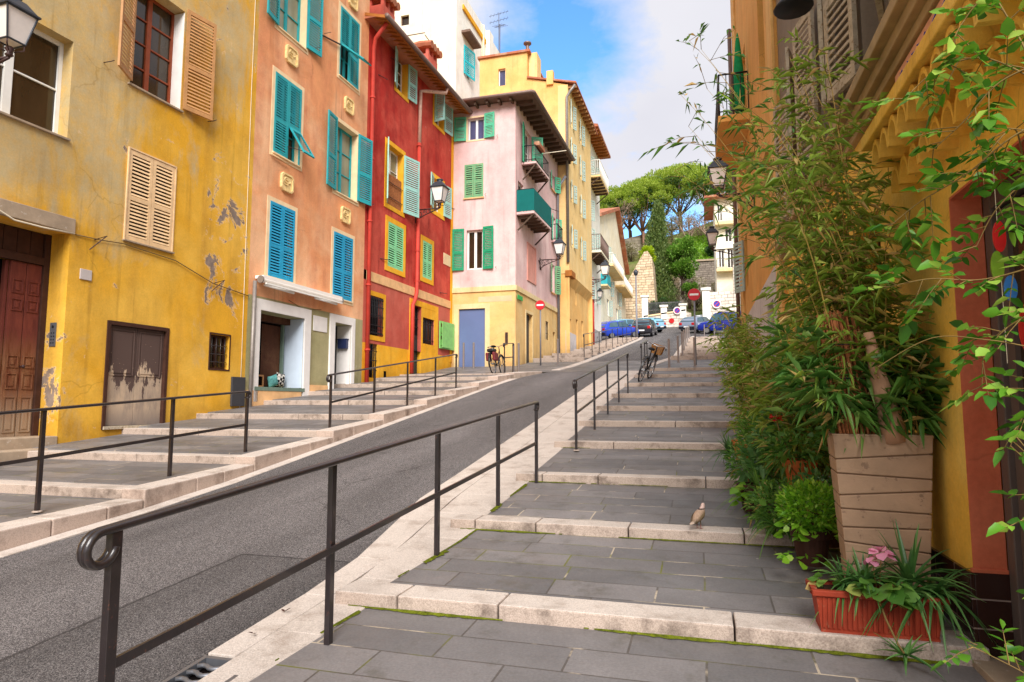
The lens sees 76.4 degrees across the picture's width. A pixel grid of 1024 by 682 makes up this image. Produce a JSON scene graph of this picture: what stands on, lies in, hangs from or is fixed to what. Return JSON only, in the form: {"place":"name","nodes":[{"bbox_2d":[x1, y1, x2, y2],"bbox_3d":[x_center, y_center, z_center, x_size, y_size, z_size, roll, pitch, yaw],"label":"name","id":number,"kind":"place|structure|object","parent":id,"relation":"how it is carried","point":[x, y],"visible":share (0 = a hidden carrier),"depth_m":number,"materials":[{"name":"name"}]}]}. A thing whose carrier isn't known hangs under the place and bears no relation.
{"place":"outdoors","nodes":[
{"label":"outdoors","id":0,"kind":"place"},
{"bbox_2d":[0,372,508,522],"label":"pavement","id":1,"kind":"structure","parent":0,"point":[13,506],"depth_m":9.97,"materials":[{"name":"stone"}]},
{"bbox_2d":[0,480,135,498],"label":"stone step","id":2,"kind":"object","parent":1,"relation":"on","point":[113,491],"visible":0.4,"depth_m":7.34,"materials":[{"name":"stone"}]},
{"bbox_2d":[0,391,250,513],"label":"hand rail","id":3,"kind":"object","parent":1,"relation":"on","point":[40,457],"visible":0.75,"depth_m":7.02,"materials":[{"name":"black metal"}]},
{"bbox_2d":[27,450,237,463],"bbox_3d":[-5.794,1.761,9.539,4.376,0.254,0.316,-2,-6,16],"label":"stone step","id":4,"kind":"object","parent":1,"relation":"on","point":[163,457],"visible":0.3,"depth_m":9.26,"materials":[{"name":"stone"}]},
{"bbox_2d":[122,428,316,436],"bbox_3d":[-5.259,1.670,11.395,4.376,0.254,0.326,-2,-6,16],"label":"stone step","id":5,"kind":"object","parent":1,"relation":"on","point":[251,432],"visible":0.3,"depth_m":11.14,"materials":[{"name":"stone"}]},
{"bbox_2d":[196,413,368,419],"bbox_3d":[-4.776,1.589,13.073,4.376,0.254,0.324,-2,-6,16],"label":"stone step","id":6,"kind":"object","parent":1,"relation":"on","point":[282,416],"visible":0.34,"depth_m":12.84,"materials":[{"name":"stone"}]},
{"bbox_2d":[264,400,413,404],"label":"stone step","id":7,"kind":"object","parent":1,"relation":"on","point":[326,402],"visible":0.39,"depth_m":14.76,"materials":[{"name":"stone"}]},
{"bbox_2d":[309,390,443,394],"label":"stone step","id":8,"kind":"object","parent":1,"relation":"on","point":[440,392],"visible":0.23,"depth_m":16.43,"materials":[{"name":"stone"}]},
{"bbox_2d":[326,354,457,427],"bbox_3d":[-2.301,0.971,13.903,0.170,1.842,6.128,-2,-6,16],"label":"hand rail","id":9,"kind":"object","parent":1,"relation":"on","point":[374,391],"visible":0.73,"depth_m":12.71,"materials":[{"name":"black metal"}]},
{"bbox_2d":[334,383,467,387],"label":"stone step","id":10,"kind":"object","parent":1,"relation":"on","point":[392,385],"visible":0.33,"depth_m":18.13,"materials":[{"name":"stone"}]},
{"bbox_2d":[376,377,487,380],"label":"stone step","id":11,"kind":"object","parent":1,"relation":"on","point":[437,379],"visible":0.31,"depth_m":19.72,"materials":[{"name":"stone"}]},
{"bbox_2d":[486,344,505,372],"bbox_3d":[-0.506,0.617,21.768,0.653,1.053,1.789,-8,-7,15],"label":"bicycle","id":12,"kind":"object","parent":1,"relation":"on","point":[495,357],"visible":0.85,"depth_m":21.32,"materials":[{"name":"metal"}]},
{"bbox_2d":[0,327,724,681],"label":"road","id":13,"kind":"structure","parent":0,"point":[180,567],"depth_m":5.43,"materials":[{"name":"asphalt"}]},
{"bbox_2d":[0,378,516,557],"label":"gutter strip","id":14,"kind":"object","parent":13,"relation":"on","point":[48,540],"visible":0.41,"depth_m":7.50,"materials":[{"name":"stone"}]},
{"bbox_2d":[207,221,741,654],"bbox_3d":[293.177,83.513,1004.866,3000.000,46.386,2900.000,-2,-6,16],"label":"ground","id":15,"kind":"structure","parent":0,"point":[632,265],"depth_m":99.18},
{"bbox_2d":[0,0,259,461],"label":"yellow house","id":16,"kind":"structure","parent":15,"relation":"on","point":[127,129],"depth_m":11.92,"materials":[{"name":"paint"}]},
{"bbox_2d":[0,260,8,372],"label":"open door leaf","id":17,"kind":"structure","parent":16,"relation":"in","point":[5,263],"depth_m":10.37,"materials":[{"name":"brown wood"}]},
{"bbox_2d":[0,260,26,436],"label":"door leaf","id":18,"kind":"structure","parent":16,"relation":"in","point":[17,270],"depth_m":10.42,"materials":[{"name":"brown wood"}]},
{"bbox_2d":[0,0,41,63],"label":"street lamp","id":19,"kind":"object","parent":16,"relation":"attached to","point":[19,19],"visible":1,"depth_m":9.01,"materials":[{"name":"metal"}]},
{"bbox_2d":[14,263,41,436],"bbox_3d":[-7.941,0.159,10.644,0.149,2.870,0.322,1,-6,-7],"label":"door leaf","id":20,"kind":"structure","parent":16,"relation":"in","point":[33,273],"depth_m":10.67,"materials":[{"name":"brown wood"}]},
{"bbox_2d":[0,28,63,133],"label":"window","id":21,"kind":"structure","parent":16,"relation":"in","point":[30,80],"depth_m":10.71,"materials":[{"name":"glass"}]},
{"bbox_2d":[105,325,136,425],"bbox_3d":[-7.127,0.633,11.826,0.064,1.795,0.605,-2,-6,18],"label":"store door leaf","id":22,"kind":"structure","parent":16,"relation":"in","point":[122,358],"depth_m":11.83,"materials":[{"name":"paint"}]},
{"bbox_2d":[132,329,163,424],"bbox_3d":[-6.937,0.689,12.408,0.064,1.795,0.605,-2,-6,18],"label":"store door leaf","id":23,"kind":"structure","parent":16,"relation":"in","point":[149,345],"depth_m":12.38,"materials":[{"name":"paint"}]},
{"bbox_2d":[130,0,174,102],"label":"window","id":24,"kind":"structure","parent":16,"relation":"in","point":[154,33],"depth_m":13.06,"materials":[{"name":"red wood"}]},
{"bbox_2d":[209,334,225,368],"bbox_3d":[-6.452,0.241,14.139,0.054,0.745,0.570,-2,-6,18],"label":"window","id":25,"kind":"structure","parent":16,"relation":"in","point":[214,336],"depth_m":14.22,"materials":[{"name":"black glass"}]},
{"bbox_2d":[0,371,541,551],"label":"kerb","id":26,"kind":"structure","parent":15,"relation":"on","point":[18,532],"depth_m":7.72,"materials":[{"name":"stone"}]},
{"bbox_2d":[244,0,372,406],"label":"orange house","id":27,"kind":"structure","parent":15,"relation":"on","point":[306,283],"depth_m":17.36,"materials":[{"name":"paint"}]},
{"bbox_2d":[275,79,295,161],"bbox_3d":[-5.891,-5.626,16.641,0.054,2.064,1.060,-2,-6,18],"label":"window","id":28,"kind":"structure","parent":27,"relation":"in","point":[291,140],"depth_m":16.89,"materials":[{"name":"teal paint"}]},
{"bbox_2d":[279,0,300,41],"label":"window","id":29,"kind":"structure","parent":27,"relation":"in","point":[289,9],"depth_m":17.24,"materials":[{"name":"teal paint"}]},
{"bbox_2d":[336,127,351,197],"bbox_3d":[-5.084,-5.264,19.242,0.054,2.084,1.170,-2,-6,18],"label":"window","id":30,"kind":"structure","parent":27,"relation":"in","point":[344,146],"depth_m":19.48,"materials":[{"name":"teal paint"}]},
{"bbox_2d":[340,14,354,81],"bbox_3d":[-5.046,-8.744,19.566,0.054,2.134,1.030,-2,-6,18],"label":"window","id":31,"kind":"structure","parent":27,"relation":"in","point":[344,53],"depth_m":19.61,"materials":[{"name":"teal paint"}]},
{"bbox_2d":[208,371,620,657],"bbox_3d":[0.875,1.395,12.505,0.543,2.538,18.542,-2,-6,16],"label":"kerb band","id":32,"kind":"object","parent":15,"relation":"on","point":[400,531],"visible":0.65,"depth_m":5.58,"materials":[{"name":"stone"}]},
{"bbox_2d":[361,0,472,382],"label":"red house","id":33,"kind":"structure","parent":15,"relation":"on","point":[416,103],"depth_m":22.66,"materials":[{"name":"paint"}]},
{"bbox_2d":[415,178,449,222],"bbox_3d":[-2.896,-5.031,23.297,1.220,1.540,0.559,-2,-6,16],"label":"street lamp","id":34,"kind":"object","parent":33,"relation":"attached to","point":[440,189],"visible":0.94,"depth_m":23.10,"materials":[{"name":"glass"}]},
{"bbox_2d":[197,371,638,681],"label":"kerb band","id":35,"kind":"object","parent":15,"relation":"on","point":[478,497],"visible":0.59,"depth_m":5.48,"materials":[{"name":"stone"}]},
{"bbox_2d":[162,655,238,681],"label":"gully grate","id":36,"kind":"object","parent":35,"relation":"on","point":[200,668],"visible":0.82,"depth_m":3.33,"materials":[{"name":"metal"}]},
{"bbox_2d":[395,0,498,98],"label":"cream tower house","id":37,"kind":"structure","parent":15,"relation":"on","point":[458,34],"depth_m":39.05,"materials":[{"name":"paint"}]},
{"bbox_2d":[451,89,574,366],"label":"pink house","id":38,"kind":"structure","parent":15,"relation":"on","point":[512,151],"depth_m":26.50,"materials":[{"name":"paint"}]},
{"bbox_2d":[459,309,484,366],"bbox_3d":[-1.583,0.188,26.067,1.120,2.940,0.060,-2,-6,16],"label":"door","id":39,"kind":"structure","parent":38,"relation":"in","point":[471,321],"depth_m":26.07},
{"bbox_2d":[467,230,482,269],"bbox_3d":[-1.472,-3.687,26.465,0.700,1.636,0.054,-2,-6,16],"label":"window","id":40,"kind":"structure","parent":38,"relation":"in","point":[475,238],"depth_m":26.47,"materials":[{"name":"white paint"}]},
{"bbox_2d":[469,118,483,139],"bbox_3d":[-1.444,-8.734,26.944,0.720,0.936,0.054,-2,-6,16],"label":"window","id":41,"kind":"structure","parent":38,"relation":"in","point":[476,126],"depth_m":26.96,"materials":[{"name":"glass"}]},
{"bbox_2d":[528,244,535,282],"bbox_3d":[0.841,-3.305,27.966,0.019,1.500,1.200,-2,-6,18],"label":"blind window","id":42,"kind":"structure","parent":38,"relation":"in","point":[531,251],"depth_m":27.99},
{"bbox_2d":[477,41,597,352],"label":"tall yellow house","id":43,"kind":"structure","parent":15,"relation":"on","point":[563,102],"depth_m":34.47,"materials":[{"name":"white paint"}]},
{"bbox_2d":[590,123,610,344],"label":"white balcony house","id":44,"kind":"structure","parent":15,"relation":"on","point":[599,188],"depth_m":41.93,"materials":[{"name":"paint"}]},
{"bbox_2d":[600,207,632,321],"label":"cream gabled house","id":45,"kind":"structure","parent":15,"relation":"on","point":[616,288],"depth_m":68.34,"materials":[{"name":"paint"}]},
{"bbox_2d":[600,185,645,229],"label":"stone pine","id":46,"kind":"object","parent":15,"relation":"on","point":[610,197],"visible":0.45,"depth_m":116.18,"materials":[{"name":"green plant"}]},
{"bbox_2d":[625,251,657,319],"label":"stone buttress","id":47,"kind":"structure","parent":15,"relation":"on","point":[646,275],"depth_m":78.76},
{"bbox_2d":[611,176,677,244],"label":"stone pine","id":48,"kind":"object","parent":15,"relation":"on","point":[643,187],"visible":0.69,"depth_m":117.34,"materials":[{"name":"green plant"}]},
{"bbox_2d":[643,198,679,306],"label":"cypress","id":49,"kind":"object","parent":15,"relation":"on","point":[655,237],"visible":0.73,"depth_m":84.71,"materials":[{"name":"green plant"}]},
{"bbox_2d":[645,162,711,232],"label":"stone pine","id":50,"kind":"object","parent":15,"relation":"on","point":[669,171],"visible":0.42,"depth_m":118.86,"materials":[{"name":"green plant"}]},
{"bbox_2d":[664,233,700,294],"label":"leafy tree","id":51,"kind":"object","parent":15,"relation":"on","point":[684,250],"visible":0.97,"depth_m":83.71,"materials":[{"name":"green plant"}]},
{"bbox_2d":[679,259,714,303],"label":"retaining wall","id":52,"kind":"structure","parent":15,"relation":"on","point":[706,269],"depth_m":93.50,"materials":[{"name":"stone"}]},
{"bbox_2d":[676,161,736,206],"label":"stone pine","id":53,"kind":"object","parent":15,"relation":"on","point":[691,176],"visible":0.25,"depth_m":115.19,"materials":[{"name":"green plant"}]},
{"bbox_2d":[701,264,740,319],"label":"white garden wall","id":54,"kind":"structure","parent":15,"relation":"on","point":[727,298],"depth_m":62.66,"materials":[{"name":"stone"}]},
{"bbox_2d":[704,195,738,291],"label":"cream balcony house","id":55,"kind":"structure","parent":15,"relation":"on","point":[723,267],"depth_m":66.33,"materials":[{"name":"paint"}]},
{"bbox_2d":[714,0,789,370],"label":"amber house","id":56,"kind":"structure","parent":15,"relation":"on","point":[754,22],"depth_m":14.66,"materials":[{"name":"paint"}]},
{"bbox_2d":[707,157,754,206],"bbox_3d":[4.906,-3.533,14.599,0.984,1.265,0.448,-2,-6,16],"label":"street lamp","id":57,"kind":"object","parent":56,"relation":"attached to","point":[713,166],"visible":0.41,"depth_m":14.55,"materials":[{"name":"metal"}]},
{"bbox_2d":[733,33,744,113],"bbox_3d":[5.366,-6.297,15.414,0.280,2.100,0.280,-2,-6,16],"label":"closed parasol","id":58,"kind":"object","parent":56,"relation":"on","point":[738,64],"visible":0.52,"depth_m":15.33,"materials":[{"name":"fabric"}]},
{"bbox_2d":[773,0,1023,681],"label":"bamboo side house","id":59,"kind":"structure","parent":15,"relation":"on","point":[900,38],"depth_m":3.43,"materials":[{"name":"yellow paint"}]},
{"bbox_2d":[850,0,1023,681],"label":"climbing vine","id":60,"kind":"object","parent":59,"relation":"attached to","point":[979,8],"visible":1,"depth_m":2.29,"materials":[{"name":"green plant"}]},
{"bbox_2d":[990,169,1023,362],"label":"hanging ornament","id":61,"kind":"object","parent":59,"relation":"hanging from","point":[999,243],"visible":0.77,"depth_m":2.76,"materials":[{"name":"metal"}]},
{"bbox_2d":[997,194,1023,572],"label":"shop door","id":62,"kind":"structure","parent":59,"relation":"in","point":[1014,352],"depth_m":3.18,"materials":[{"name":"red paint"}]},
{"bbox_2d":[427,359,732,372],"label":"cross street","id":63,"kind":"structure","parent":0,"point":[584,367],"depth_m":23.86,"materials":[{"name":"asphalt"}]},
{"bbox_2d":[468,0,732,238],"label":"sky","id":64,"kind":"structure","parent":0,"point":[627,63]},
{"bbox_2d":[250,370,986,681],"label":"pavement","id":65,"kind":"structure","parent":0,"point":[371,645],"depth_m":4.22,"materials":[{"name":"stone"}]},
{"bbox_2d":[76,401,538,681],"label":"hand rail","id":66,"kind":"object","parent":65,"relation":"on","point":[109,561],"visible":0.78,"depth_m":2.95,"materials":[{"name":"black metal"}]},
{"bbox_2d":[572,353,628,451],"bbox_3d":[1.762,0.929,12.087,0.130,1.896,6.359,-2,-6,17],"label":"hand rail","id":67,"kind":"object","parent":65,"relation":"on","point":[574,386],"visible":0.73,"depth_m":10.76,"materials":[{"name":"black metal"}]},
{"bbox_2d":[275,447,938,663],"bbox_3d":[1.087,1.518,5.586,3.299,0.700,7.166,-2,-6,16],"label":"moss","id":68,"kind":"object","parent":65,"relation":"on","point":[862,655],"visible":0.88,"depth_m":3.89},
{"bbox_2d":[451,514,839,548],"bbox_3d":[1.178,1.692,5.521,3.538,0.242,0.275,-2,-6,16],"label":"stone step","id":69,"kind":"object","parent":65,"relation":"on","point":[610,529],"visible":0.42,"depth_m":5.51,"materials":[{"name":"stone"}]},
{"bbox_2d":[638,342,666,381],"bbox_3d":[3.834,0.602,18.149,0.653,1.053,1.789,19,10,23],"label":"bicycle","id":70,"kind":"object","parent":65,"relation":"on","point":[654,350],"visible":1,"depth_m":18.33,"materials":[{"name":"metal"}]},
{"bbox_2d":[554,440,764,450],"bbox_3d":[2.286,1.548,9.125,3.405,0.250,0.275,-2,-6,16],"label":"stone step","id":71,"kind":"object","parent":65,"relation":"on","point":[695,446],"visible":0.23,"depth_m":9.13,"materials":[{"name":"stone"}]},
{"bbox_2d":[579,420,743,427],"bbox_3d":[2.804,1.463,10.865,3.373,0.250,0.275,-2,-6,16],"label":"stone step","id":72,"kind":"object","parent":65,"relation":"on","point":[619,423],"visible":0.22,"depth_m":10.86,"materials":[{"name":"stone"}]},
{"bbox_2d":[335,580,989,666],"bbox_3d":[0.637,1.688,3.799,3.619,0.242,0.270,-2,-6,16],"label":"stone step","id":73,"kind":"object","parent":65,"relation":"on","point":[788,631],"visible":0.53,"depth_m":3.72,"materials":[{"name":"stone"}]},
{"bbox_2d":[805,579,949,641],"bbox_3d":[1.916,1.425,3.443,0.640,0.225,0.245,-2,-6,16],"label":"red trough","id":74,"kind":"object","parent":73,"relation":"on","point":[824,597],"visible":0.63,"depth_m":3.37,"materials":[{"name":"plastic"}]},
{"bbox_2d":[806,547,914,623],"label":"spider plant","id":75,"kind":"object","parent":74,"relation":"in","point":[849,578],"visible":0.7,"depth_m":3.47,"materials":[{"name":"green plant"}]},
{"bbox_2d":[805,546,920,610],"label":"flowering plant","id":76,"kind":"object","parent":74,"relation":"in","point":[908,597],"visible":0.95,"depth_m":3.32,"materials":[{"name":"green plant"}]},
{"bbox_2d":[843,519,970,651],"bbox_3d":[2.089,1.286,3.444,0.631,0.667,0.686,-5,-7,40],"label":"spider plant","id":77,"kind":"object","parent":74,"relation":"in","point":[906,570],"visible":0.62,"depth_m":3.38,"materials":[{"name":"green plant"}]},
{"bbox_2d":[874,602,944,679],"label":"spider plant","id":78,"kind":"object","parent":74,"relation":"in","point":[907,651],"visible":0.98,"depth_m":3.17,"materials":[{"name":"green plant"}]},
{"bbox_2d":[887,568,1003,672],"bbox_3d":[2.153,1.394,3.322,0.619,0.522,0.691,0,-6,0],"label":"spider plant","id":79,"kind":"object","parent":74,"relation":"in","point":[941,593],"visible":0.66,"depth_m":3.23,"materials":[{"name":"green plant"}]},
{"bbox_2d":[596,406,747,410],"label":"stone step","id":80,"kind":"object","parent":65,"relation":"on","point":[665,408],"visible":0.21,"depth_m":12.55,"materials":[{"name":"stone"}]},
{"bbox_2d":[516,471,830,488],"bbox_3d":[1.733,1.639,7.268,3.439,0.250,0.276,-2,-6,16],"label":"stone step","id":81,"kind":"object","parent":65,"relation":"on","point":[643,479],"visible":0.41,"depth_m":7.27,"materials":[{"name":"stone"}]},
{"bbox_2d":[612,393,743,397],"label":"stone step","id":82,"kind":"object","parent":65,"relation":"on","point":[664,395],"visible":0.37,"depth_m":14.45,"materials":[{"name":"stone"}]},
{"bbox_2d":[625,382,736,386],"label":"stone step","id":83,"kind":"object","parent":65,"relation":"on","point":[677,384],"visible":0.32,"depth_m":16.55,"materials":[{"name":"stone"}]},
{"bbox_2d":[697,304,795,438],"bbox_3d":[3.272,0.510,8.953,1.464,1.970,2.462,-2,-6,16],"label":"bamboo","id":84,"kind":"object","parent":65,"relation":"on","point":[748,344],"visible":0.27,"depth_m":8.88,"materials":[{"name":"green plant"}]},
{"bbox_2d":[722,406,783,486],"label":"garden plant","id":85,"kind":"object","parent":65,"relation":"on","point":[742,432],"visible":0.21,"depth_m":6.76,"materials":[{"name":"green plant"}]},
{"bbox_2d":[736,482,772,511],"bbox_3d":[2.223,1.430,5.961,0.318,0.240,0.318,-2,-6,16],"label":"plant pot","id":86,"kind":"object","parent":65,"relation":"on","point":[746,490],"visible":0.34,"depth_m":5.88,"materials":[{"name":"ceramic"}]},
{"bbox_2d":[729,475,776,505],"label":"garden plant","id":87,"kind":"object","parent":86,"relation":"in","point":[735,491],"visible":0.46,"depth_m":5.84,"materials":[{"name":"green plant"}]},
{"bbox_2d":[736,389,807,490],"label":"garden plant","id":88,"kind":"object","parent":86,"relation":"in","point":[753,453],"visible":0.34,"depth_m":6.14,"materials":[{"name":"green plant"}]},
{"bbox_2d":[715,304,837,504],"bbox_3d":[2.676,0.577,6.291,1.368,1.927,2.296,-2,-6,16],"label":"bamboo","id":89,"kind":"object","parent":65,"relation":"on","point":[768,365],"visible":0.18,"depth_m":5.97,"materials":[{"name":"green plant"}]},
{"bbox_2d":[739,476,820,558],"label":"garden plant","id":90,"kind":"object","parent":65,"relation":"on","point":[769,520],"visible":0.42,"depth_m":5.17,"materials":[{"name":"green plant"}]},
{"bbox_2d":[789,525,832,566],"bbox_3d":[2.074,1.420,4.509,0.276,0.240,0.276,-2,-6,16],"label":"plant pot","id":91,"kind":"object","parent":65,"relation":"on","point":[813,547],"visible":0.66,"depth_m":4.41,"materials":[{"name":"ceramic"}]},
{"bbox_2d":[773,476,838,569],"bbox_3d":[2.031,1.204,4.423,0.532,0.552,0.634,-2,-6,16],"label":"mint","id":92,"kind":"object","parent":91,"relation":"in","point":[801,493],"visible":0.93,"depth_m":4.42,"materials":[{"name":"green plant"}]},
{"bbox_2d":[802,507,839,547],"bbox_3d":[2.348,1.396,4.881,0.318,0.260,0.318,-2,-6,16],"label":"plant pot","id":93,"kind":"object","parent":65,"relation":"on","point":[834,543],"visible":0.09,"depth_m":4.76,"materials":[{"name":"ceramic"}]},
{"bbox_2d":[781,467,834,525],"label":"leafy plant","id":94,"kind":"object","parent":93,"relation":"in","point":[815,472],"visible":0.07,"depth_m":4.97,"materials":[{"name":"green plant"}]},
{"bbox_2d":[827,431,933,585],"bbox_3d":[2.189,1.064,3.861,0.526,1.025,0.360,-2,-6,20],"label":"tall planter","id":95,"kind":"object","parent":65,"relation":"on","point":[880,486],"visible":0.64,"depth_m":3.73,"materials":[{"name":"wood"}]},
{"bbox_2d":[640,22,835,347],"bbox_3d":[1.604,-0.914,4.614,1.327,3.120,1.439,-2,-6,16],"label":"bamboo","id":96,"kind":"object","parent":95,"relation":"in","point":[719,189],"visible":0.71,"depth_m":4.42,"materials":[{"name":"green plant"}]},
{"bbox_2d":[718,27,950,432],"bbox_3d":[2.113,-0.809,4.612,1.293,2.912,2.415,-2,-6,16],"label":"bamboo","id":97,"kind":"object","parent":95,"relation":"in","point":[847,274],"visible":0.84,"depth_m":4.03,"materials":[{"name":"green plant"}]},
{"bbox_2d":[816,310,878,433],"bbox_3d":[2.008,0.212,3.887,0.319,0.796,0.136,0,-6,5],"label":"reed screen","id":98,"kind":"object","parent":95,"relation":"in","point":[842,427],"visible":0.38,"depth_m":3.86,"materials":[{"name":"wood"}]},
{"bbox_2d":[752,314,953,458],"bbox_3d":[2.078,0.292,3.984,1.161,0.976,1.033,-2,-6,16],"label":"bamboo","id":99,"kind":"object","parent":95,"relation":"in","point":[921,405],"visible":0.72,"depth_m":3.77,"materials":[{"name":"green plant"}]},
{"bbox_2d":[863,331,906,443],"bbox_3d":[2.171,0.270,3.775,0.231,0.649,0.145,3,-6,-28],"label":"driftwood","id":100,"kind":"object","parent":95,"relation":"in","point":[878,384],"visible":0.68,"depth_m":3.73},
{"bbox_3d":[2.438,1.414,5.481,0.320,0.340,0.300,-2,-6,16],"label":"plant stand","id":101,"kind":"object","parent":65,"relation":"on","visible":0},
{"bbox_2d":[782,458,817,484],"bbox_3d":[2.438,1.125,5.509,0.286,0.240,0.286,-2,-6,16],"label":"plant pot","id":102,"kind":"object","parent":101,"relation":"on","point":[794,467],"visible":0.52,"depth_m":5.42,"materials":[{"name":"ceramic"}]},
{"bbox_2d":[754,414,829,486],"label":"spiky plant","id":103,"kind":"object","parent":102,"relation":"in","point":[781,455],"visible":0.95,"depth_m":5.45,"materials":[{"name":"green plant"}]},
{"bbox_2d":[601,333,732,339],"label":"square","id":104,"kind":"structure","parent":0,"point":[606,337],"depth_m":54.56,"materials":[{"name":"concrete"}]},
{"bbox_2d":[601,321,638,337],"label":"parked car","id":105,"kind":"object","parent":104,"relation":"on","point":[609,325],"visible":0.54,"depth_m":53.52,"materials":[{"name":"blue paint"}]},
{"bbox_2d":[632,319,657,335],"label":"parked car","id":106,"kind":"object","parent":104,"relation":"on","point":[647,326],"visible":0.77,"depth_m":55.08,"materials":[{"name":"black paint"}]},
{"bbox_2d":[640,295,690,326],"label":"garden wall","id":107,"kind":"structure","parent":104,"relation":"on","point":[665,315],"depth_m":72.95,"materials":[{"name":"white stone"}]},
{"bbox_2d":[679,316,708,332],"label":"parked car","id":108,"kind":"object","parent":104,"relation":"on","point":[684,322],"visible":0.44,"depth_m":58.16,"materials":[{"name":"grey paint"}]},
{"bbox_2d":[697,311,736,333],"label":"parked car","id":109,"kind":"object","parent":104,"relation":"on","point":[700,326],"visible":0.37,"depth_m":55.42,"materials":[{"name":"blue paint"}]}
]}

